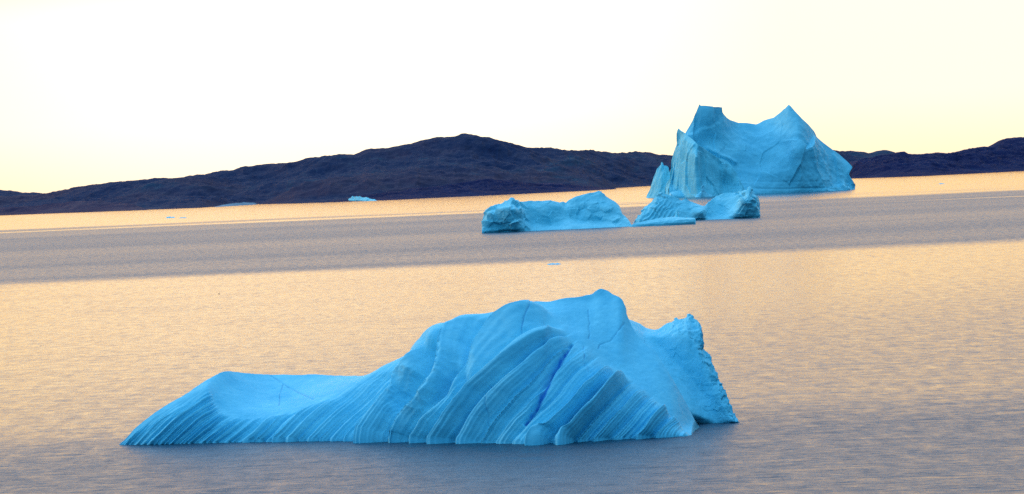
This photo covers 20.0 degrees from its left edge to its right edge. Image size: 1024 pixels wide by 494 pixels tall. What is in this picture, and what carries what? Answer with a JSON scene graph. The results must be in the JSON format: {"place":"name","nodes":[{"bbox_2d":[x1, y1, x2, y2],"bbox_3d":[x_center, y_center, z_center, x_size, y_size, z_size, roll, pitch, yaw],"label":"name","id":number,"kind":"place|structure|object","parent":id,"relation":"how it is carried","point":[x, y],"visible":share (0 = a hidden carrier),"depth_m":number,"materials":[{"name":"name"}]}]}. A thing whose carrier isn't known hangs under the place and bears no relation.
{"place":"outdoors","nodes":[
{"label":"outdoors","id":0,"kind":"place"},
{"bbox_2d":[0,190,44,196],"bbox_3d":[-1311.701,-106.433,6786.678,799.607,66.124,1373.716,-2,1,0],"label":"hill","id":1,"kind":"structure","parent":0,"point":[5,193],"depth_m":6676.72,"materials":[{"name":"stone"}]},
{"bbox_2d":[0,200,145,215],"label":"hill","id":2,"kind":"structure","parent":0,"point":[83,206],"depth_m":4137.21,"materials":[{"name":"blue stone"}]},
{"bbox_2d":[216,202,256,206],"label":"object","id":3,"kind":"structure","parent":0,"point":[240,204],"depth_m":4075.61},
{"bbox_2d":[0,133,672,209],"bbox_3d":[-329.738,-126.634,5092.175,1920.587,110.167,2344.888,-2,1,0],"label":"hill","id":4,"kind":"structure","parent":0,"point":[442,161],"depth_m":4439.32,"materials":[{"name":"stone"}]},
{"bbox_2d":[319,179,615,202],"bbox_3d":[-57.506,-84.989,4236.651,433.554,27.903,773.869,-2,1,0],"label":"hill","id":5,"kind":"structure","parent":0,"point":[482,187],"depth_m":4023.55,"materials":[{"name":"stone"}]},
{"bbox_2d":[0,171,1023,493],"bbox_3d":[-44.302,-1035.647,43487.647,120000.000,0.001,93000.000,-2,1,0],"label":"water","id":6,"kind":"structure","parent":0,"point":[866,337],"depth_m":489.43,"materials":[{"name":"grey liquid"}]},
{"bbox_2d":[348,196,376,200],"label":"iceberg","id":7,"kind":"object","parent":6,"relation":"on","point":[359,198],"visible":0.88,"depth_m":3921.58,"materials":[{"name":"blue ice"}]},
{"bbox_2d":[119,289,738,445],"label":"iceberg","id":8,"kind":"object","parent":6,"relation":"on","point":[598,365],"visible":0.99,"depth_m":279.92,"materials":[{"name":"blue ice"}]},
{"bbox_2d":[481,191,630,232],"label":"iceberg","id":9,"kind":"object","parent":6,"relation":"on","point":[598,209],"visible":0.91,"depth_m":1316.39,"materials":[{"name":"blue ice"}]},
{"bbox_2d":[629,186,759,226],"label":"iceberg","id":10,"kind":"object","parent":6,"relation":"on","point":[661,209],"visible":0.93,"depth_m":1396.71,"materials":[{"name":"blue ice"}]},
{"bbox_2d":[646,104,854,197],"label":"iceberg","id":11,"kind":"object","parent":6,"relation":"on","point":[717,151],"visible":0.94,"depth_m":2571.61,"materials":[{"name":"blue ice"}]},
{"bbox_2d":[0,0,1023,192],"label":"sky","id":12,"kind":"structure","parent":0,"point":[92,91],"materials":[{"name":"white"}]},
{"bbox_2d":[834,150,894,162],"bbox_3d":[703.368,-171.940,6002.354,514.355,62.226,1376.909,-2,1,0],"label":"hill","id":13,"kind":"structure","parent":0,"point":[849,156],"depth_m":6127.95,"materials":[{"name":"stone"}]},
{"bbox_2d":[849,142,1023,178],"bbox_3d":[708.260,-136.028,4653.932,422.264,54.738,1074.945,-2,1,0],"label":"hill","id":14,"kind":"structure","parent":0,"point":[1000,158],"depth_m":4349.68,"materials":[{"name":"stone"}]},
{"bbox_2d":[988,137,1023,146],"bbox_3d":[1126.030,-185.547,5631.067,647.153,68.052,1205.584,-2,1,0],"label":"hill","id":15,"kind":"structure","parent":0,"point":[1006,141],"depth_m":5528.09,"materials":[{"name":"stone"}]}
]}

